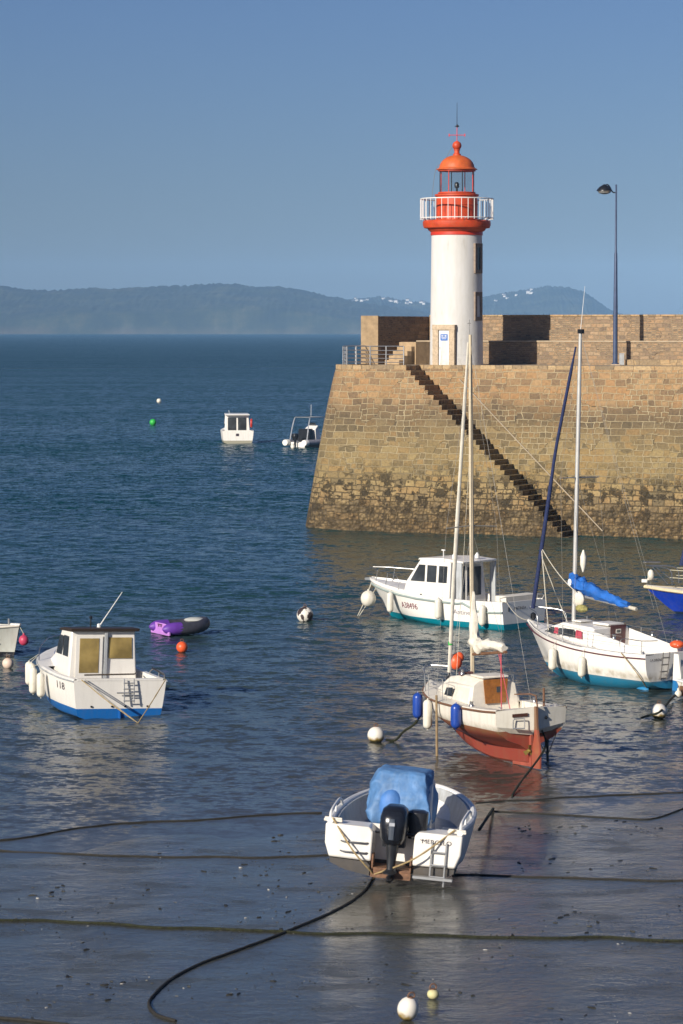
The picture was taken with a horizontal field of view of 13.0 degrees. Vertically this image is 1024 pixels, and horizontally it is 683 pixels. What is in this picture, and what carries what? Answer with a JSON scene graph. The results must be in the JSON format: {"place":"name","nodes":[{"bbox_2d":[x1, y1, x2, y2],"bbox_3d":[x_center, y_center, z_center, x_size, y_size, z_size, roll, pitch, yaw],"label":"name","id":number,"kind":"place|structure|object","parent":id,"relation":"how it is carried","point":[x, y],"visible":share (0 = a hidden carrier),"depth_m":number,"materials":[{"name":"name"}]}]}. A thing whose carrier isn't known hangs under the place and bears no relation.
{"place":"outdoors","nodes":[
{"label":"outdoors","id":0,"kind":"place"},
{"bbox_2d":[0,283,429,333],"bbox_3d":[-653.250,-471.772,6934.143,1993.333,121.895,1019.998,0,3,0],"label":"hills","id":1,"kind":"structure","parent":0,"point":[219,308],"depth_m":6604.08,"materials":[{"name":"blue"}]},
{"bbox_2d":[0,334,682,858],"bbox_3d":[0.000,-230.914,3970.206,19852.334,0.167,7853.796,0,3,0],"label":"sea","id":2,"kind":"structure","parent":0,"point":[180,510],"depth_m":119.09,"materials":[{"name":"liquid"}]},
{"bbox_2d":[2,655,13,667],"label":"mooring buoy","id":3,"kind":"object","parent":2,"relation":"on","point":[7,662],"visible":1,"depth_m":99.61,"materials":[{"name":"white plastic"}]},
{"bbox_2d":[0,619,20,656],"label":"fishing boat","id":4,"kind":"object","parent":2,"relation":"on","point":[9,632],"visible":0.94,"depth_m":103.05,"materials":[{"name":"metal"}]},
{"bbox_2d":[19,626,28,645],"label":"ball fender","id":5,"kind":"object","parent":4,"relation":"hanging from","point":[23,639],"visible":1,"depth_m":102.82,"materials":[{"name":"pink plastic"}]},
{"bbox_2d":[36,593,166,718],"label":"cabin boat","id":6,"kind":"object","parent":2,"relation":"on","point":[100,659],"visible":0.96,"depth_m":88.23,"materials":[{"name":"white metal"}]},
{"bbox_2d":[25,655,36,684],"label":"fender","id":7,"kind":"object","parent":6,"relation":"hanging from","point":[26,672],"visible":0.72,"depth_m":91.10,"materials":[{"name":"plastic"}]},
{"bbox_2d":[27,658,34,682],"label":"fender","id":8,"kind":"object","parent":6,"relation":"hanging from","point":[31,664],"visible":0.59,"depth_m":90.76,"materials":[{"name":"plastic"}]},
{"bbox_2d":[29,664,38,694],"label":"fender","id":9,"kind":"object","parent":6,"relation":"hanging from","point":[32,680],"visible":1,"depth_m":89.48,"materials":[{"name":"plastic"}]},
{"bbox_2d":[37,670,45,697],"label":"fender","id":10,"kind":"object","parent":6,"relation":"hanging from","point":[40,684],"visible":1,"depth_m":88.54,"materials":[{"name":"plastic"}]},
{"bbox_2d":[81,680,137,722],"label":"mooring line","id":11,"kind":"object","parent":6,"relation":"attached to","point":[108,701],"visible":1,"depth_m":86.11,"materials":[{"name":"beige fabric"}]},
{"bbox_2d":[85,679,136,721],"bbox_3d":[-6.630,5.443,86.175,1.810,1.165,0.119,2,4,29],"label":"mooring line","id":12,"kind":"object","parent":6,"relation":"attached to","point":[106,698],"visible":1,"depth_m":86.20,"materials":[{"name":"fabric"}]},
{"bbox_2d":[138,679,165,722],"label":"mooring line","id":13,"kind":"object","parent":6,"relation":"attached to","point":[152,701],"visible":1,"depth_m":86.61,"materials":[{"name":"beige fabric"}]},
{"bbox_2d":[150,419,155,424],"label":"mooring buoy","id":14,"kind":"object","parent":2,"relation":"on","point":[152,421],"visible":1,"depth_m":351.92,"materials":[{"name":"green plastic"}]},
{"bbox_2d":[0,812,321,840],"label":"rope","id":15,"kind":"object","parent":2,"relation":"on","point":[156,821],"visible":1,"depth_m":68.61,"materials":[{"name":"black fabric"}]},
{"bbox_2d":[149,616,209,635],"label":"inflatable dinghy","id":16,"kind":"object","parent":2,"relation":"on","point":[187,626],"visible":1,"depth_m":110.31,"materials":[{"name":"purple rubber"}]},
{"bbox_2d":[176,639,187,652],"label":"mooring buoy","id":17,"kind":"object","parent":2,"relation":"on","point":[181,646],"visible":1,"depth_m":104.54,"materials":[{"name":"orange plastic"}]},
{"bbox_2d":[221,413,253,443],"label":"cabin boat","id":18,"kind":"object","parent":2,"relation":"on","point":[236,430],"visible":0.92,"depth_m":296.20,"materials":[{"name":"white paint"}]},
{"bbox_2d":[282,416,323,447],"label":"workboat","id":19,"kind":"object","parent":2,"relation":"on","point":[308,435],"visible":0.66,"depth_m":285.88,"materials":[{"name":"white paint"}]},
{"bbox_2d":[297,604,312,621],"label":"mooring buoy","id":20,"kind":"object","parent":2,"relation":"on","point":[304,613],"visible":1,"depth_m":115.55,"materials":[{"name":"white plastic"}]},
{"bbox_2d":[368,723,383,742],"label":"mooring buoy","id":21,"kind":"object","parent":2,"relation":"on","point":[375,734],"visible":1,"depth_m":81.69,"materials":[{"name":"white plastic"}]},
{"bbox_2d":[386,698,426,741],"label":"mooring line","id":22,"kind":"object","parent":2,"relation":"on","point":[403,731],"visible":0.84,"depth_m":81.30,"materials":[{"name":"fabric"}]},
{"bbox_2d":[365,549,545,629],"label":"motor cruiser","id":23,"kind":"object","parent":2,"relation":"on","point":[417,593],"visible":0.88,"depth_m":114.65,"materials":[{"name":"white paint"}]},
{"bbox_2d":[361,581,375,606],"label":"ball fender","id":24,"kind":"object","parent":23,"relation":"hanging from","point":[368,598],"visible":1,"depth_m":117.18,"materials":[{"name":"plastic"}]},
{"bbox_2d":[387,590,393,612],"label":"fender","id":25,"kind":"object","parent":23,"relation":"hanging from","point":[390,595],"visible":1,"depth_m":115.90,"materials":[{"name":"plastic"}]},
{"bbox_2d":[435,598,441,618],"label":"fender","id":26,"kind":"object","parent":23,"relation":"hanging from","point":[438,606],"visible":0.99,"depth_m":113.83,"materials":[{"name":"plastic"}]},
{"bbox_2d":[479,604,485,626],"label":"fender","id":27,"kind":"object","parent":23,"relation":"hanging from","point":[482,614],"visible":1,"depth_m":112.43,"materials":[{"name":"plastic"}]},
{"bbox_2d":[478,807,493,830],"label":"mooring line","id":28,"kind":"object","parent":2,"relation":"on","point":[486,818],"visible":1,"depth_m":66.28,"materials":[{"name":"fabric"}]},
{"bbox_2d":[306,364,682,538],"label":"pier","id":29,"kind":"structure","parent":2,"relation":"in","point":[388,452],"depth_m":165.53,"materials":[{"name":"stone"}]},
{"bbox_2d":[343,345,403,364],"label":"steel railing","id":30,"kind":"object","parent":29,"relation":"on","point":[346,354],"visible":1,"depth_m":169.34,"materials":[{"name":"grey metal"}]},
{"bbox_2d":[385,342,429,364],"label":"stone steps","id":31,"kind":"structure","parent":29,"relation":"on","point":[416,352],"depth_m":173.60,"materials":[{"name":"beige stone"}]},
{"bbox_2d":[420,125,492,364],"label":"lighthouse","id":32,"kind":"object","parent":29,"relation":"on","point":[456,227],"visible":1,"depth_m":168.69,"materials":[{"name":"white paint"}]},
{"bbox_2d":[439,330,448,364],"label":"door","id":33,"kind":"structure","parent":32,"relation":"in","point":[442,337],"depth_m":168.83,"materials":[{"name":"white paint"}]},
{"bbox_2d":[474,243,482,272],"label":"window","id":34,"kind":"structure","parent":32,"relation":"in","point":[478,247],"depth_m":168.99,"materials":[{"name":"glass"}]},
{"bbox_2d":[474,292,482,320],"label":"window","id":35,"kind":"structure","parent":32,"relation":"in","point":[480,294],"depth_m":169.03,"materials":[{"name":"glass"}]},
{"bbox_2d":[361,314,682,365],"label":"parapet wall","id":36,"kind":"structure","parent":29,"relation":"on","point":[651,339],"depth_m":174.01,"materials":[{"name":"stone"}]},
{"bbox_2d":[597,184,619,364],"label":"street lamp","id":37,"kind":"object","parent":29,"relation":"on","point":[604,189],"visible":1,"depth_m":169.86,"materials":[{"name":"blue paint"},{"name":"black paint"},{"name":"aluminium"}]},
{"bbox_2d":[619,353,624,364],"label":"electrical cabinet","id":38,"kind":"object","parent":29,"relation":"on","point":[621,358],"visible":1,"depth_m":170.02,"materials":[{"name":"white metal"}]},
{"bbox_2d":[422,320,566,768],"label":"sailing yacht","id":39,"kind":"object","parent":2,"relation":"on","point":[501,719],"visible":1,"depth_m":78.70,"materials":[{"name":"white plastic"}]},
{"bbox_2d":[413,691,424,719],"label":"fender","id":40,"kind":"object","parent":39,"relation":"hanging from","point":[417,705],"visible":1,"depth_m":80.55,"materials":[{"name":"plastic"}]},
{"bbox_2d":[423,698,431,729],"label":"fender","id":41,"kind":"object","parent":39,"relation":"hanging from","point":[427,713],"visible":1,"depth_m":79.63,"materials":[{"name":"plastic"}]},
{"bbox_2d":[451,702,460,729],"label":"fender","id":42,"kind":"object","parent":39,"relation":"hanging from","point":[455,715],"visible":1,"depth_m":77.88,"materials":[{"name":"plastic"}]},
{"bbox_2d":[451,645,463,669],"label":"float","id":43,"kind":"object","parent":39,"relation":"hanging from","point":[456,664],"visible":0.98,"depth_m":81.00,"materials":[{"name":"orange plastic"}]},
{"bbox_2d":[511,730,546,796],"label":"mooring line","id":44,"kind":"object","parent":39,"relation":"attached to","point":[528,771],"visible":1,"depth_m":75.20,"materials":[{"name":"fabric"}]},
{"bbox_2d":[476,792,682,802],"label":"rope","id":45,"kind":"object","parent":2,"relation":"on","point":[577,796],"visible":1,"depth_m":72.19,"materials":[{"name":"black fabric"}]},
{"bbox_2d":[526,289,682,690],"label":"sloop","id":46,"kind":"object","parent":2,"relation":"on","point":[655,663],"visible":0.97,"depth_m":95.64,"materials":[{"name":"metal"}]},
{"bbox_2d":[548,642,555,670],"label":"fender","id":47,"kind":"object","parent":46,"relation":"hanging from","point":[552,658],"visible":1,"depth_m":95.87,"materials":[{"name":"plastic"}]},
{"bbox_2d":[578,649,584,677],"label":"fender","id":48,"kind":"object","parent":46,"relation":"hanging from","point":[581,666],"visible":1,"depth_m":94.67,"materials":[{"name":"plastic"}]},
{"bbox_2d":[621,653,646,687],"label":"mooring line","id":49,"kind":"object","parent":46,"relation":"attached to","point":[634,670],"visible":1,"depth_m":93.17,"materials":[{"name":"beige fabric"}]},
{"bbox_2d":[670,640,682,648],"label":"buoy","id":50,"kind":"object","parent":46,"relation":"on","point":[677,644],"visible":1,"depth_m":93.92,"materials":[{"name":"orange plastic"}]},
{"bbox_2d":[651,700,666,718],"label":"mooring buoy","id":51,"kind":"object","parent":2,"relation":"on","point":[657,707],"visible":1,"depth_m":86.76,"materials":[{"name":"white plastic"}]},
{"bbox_2d":[640,694,675,718],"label":"mooring line","id":52,"kind":"object","parent":51,"relation":"on","point":[661,710],"visible":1,"depth_m":86.58,"materials":[{"name":"fabric"}]},
{"bbox_2d":[642,551,682,612],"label":"sailing yacht","id":53,"kind":"object","parent":2,"relation":"on","point":[670,597],"visible":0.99,"depth_m":118.92,"materials":[{"name":"metal"}]},
{"bbox_2d":[676,679,682,695],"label":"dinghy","id":54,"kind":"object","parent":2,"relation":"on","point":[679,681],"visible":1,"depth_m":91.37,"materials":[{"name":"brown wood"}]},
{"bbox_2d":[675,684,681,697],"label":"ball fender","id":55,"kind":"object","parent":54,"relation":"hanging from","point":[678,692],"visible":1,"depth_m":91.14,"materials":[{"name":"plastic"}]},
{"bbox_2d":[0,801,682,1023],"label":"beach","id":56,"kind":"structure","parent":0,"point":[572,980],"depth_m":55.46,"materials":[{"name":"grey sand"}]},
{"bbox_2d":[0,1016,69,1023],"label":"rope","id":57,"kind":"object","parent":56,"relation":"on","point":[26,1020],"visible":1,"depth_m":47.99,"materials":[{"name":"black fabric"}]},
{"bbox_2d":[0,849,327,857],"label":"rope","id":58,"kind":"object","parent":56,"relation":"on","point":[170,856],"visible":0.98,"depth_m":63.91,"materials":[{"name":"black fabric"}]},
{"bbox_2d":[147,877,372,1021],"bbox_3d":[-1.370,7.782,54.743,1.144,0.195,13.908,1,4,15],"label":"rope","id":59,"kind":"object","parent":56,"relation":"on","point":[234,951],"visible":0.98,"depth_m":53.53,"materials":[{"name":"black fabric"}]},
{"bbox_2d":[0,919,682,941],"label":"rope","id":60,"kind":"object","parent":56,"relation":"on","point":[350,933],"visible":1,"depth_m":55.17,"materials":[{"name":"fabric"}]},
{"bbox_2d":[15,820,680,1022],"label":"seaweed","id":61,"kind":"object","parent":56,"relation":"on","point":[123,982],"visible":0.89,"depth_m":56.66,"materials":[{"name":"black plant"}]},
{"bbox_2d":[324,779,476,886],"bbox_3d":[1.380,6.383,62.447,2.882,1.814,5.804,5,4,8],"label":"motorboat","id":62,"kind":"object","parent":56,"relation":"on","point":[399,834],"visible":0.92,"depth_m":60.16,"materials":[{"name":"paint"}]},
{"bbox_2d":[332,817,374,879],"bbox_3d":[0.389,6.810,60.266,0.967,1.354,0.672,-2,4,-29],"label":"mooring line","id":63,"kind":"object","parent":62,"relation":"attached to","point":[358,857],"visible":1,"depth_m":60.00,"materials":[{"name":"beige fabric"}]},
{"bbox_2d":[366,764,438,825],"bbox_3d":[1.276,6.001,62.330,1.480,1.372,1.418,5,4,8],"label":"tarpaulin","id":64,"kind":"object","parent":62,"relation":"attached to","point":[408,787],"visible":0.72,"depth_m":61.82,"materials":[{"name":"fabric"}]},
{"bbox_2d":[374,829,454,874],"bbox_3d":[1.457,6.815,59.873,1.628,0.936,0.325,0,3,3],"label":"mooring line","id":65,"kind":"object","parent":62,"relation":"attached to","point":[431,847],"visible":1,"depth_m":59.80,"materials":[{"name":"beige fabric"}]},
{"bbox_2d":[397,992,417,1020],"bbox_3d":[1.072,7.895,47.940,0.337,0.499,0.333,8,14,-23],"label":"mooring buoy","id":66,"kind":"object","parent":56,"relation":"on","point":[407,1008],"visible":1,"depth_m":47.84,"materials":[{"name":"white plastic"}]},
{"bbox_2d":[427,983,438,998],"bbox_3d":[1.511,7.914,49.541,0.198,0.268,0.196,-1,4,-23],"label":"mooring buoy","id":67,"kind":"object","parent":56,"relation":"on","point":[432,993],"visible":1,"depth_m":49.48,"materials":[{"name":"yellow plastic"}]},
{"bbox_2d":[454,874,682,880],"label":"rope","id":68,"kind":"object","parent":56,"relation":"on","point":[568,877],"visible":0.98,"depth_m":61.02,"materials":[{"name":"black fabric"}]},
{"bbox_2d":[493,808,682,819],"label":"rope","id":69,"kind":"object","parent":56,"relation":"on","point":[592,816],"visible":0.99,"depth_m":69.41,"materials":[{"name":"black fabric"}]},
{"bbox_2d":[0,0,682,314],"label":"sky","id":70,"kind":"structure","parent":0,"point":[295,144],"materials":[{"name":"blue"}]},
{"bbox_2d":[346,285,623,316],"bbox_3d":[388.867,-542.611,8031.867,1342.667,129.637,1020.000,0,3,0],"label":"hills","id":71,"kind":"structure","parent":0,"point":[551,300],"depth_m":7862.51,"materials":[{"name":"blue"}]}
]}

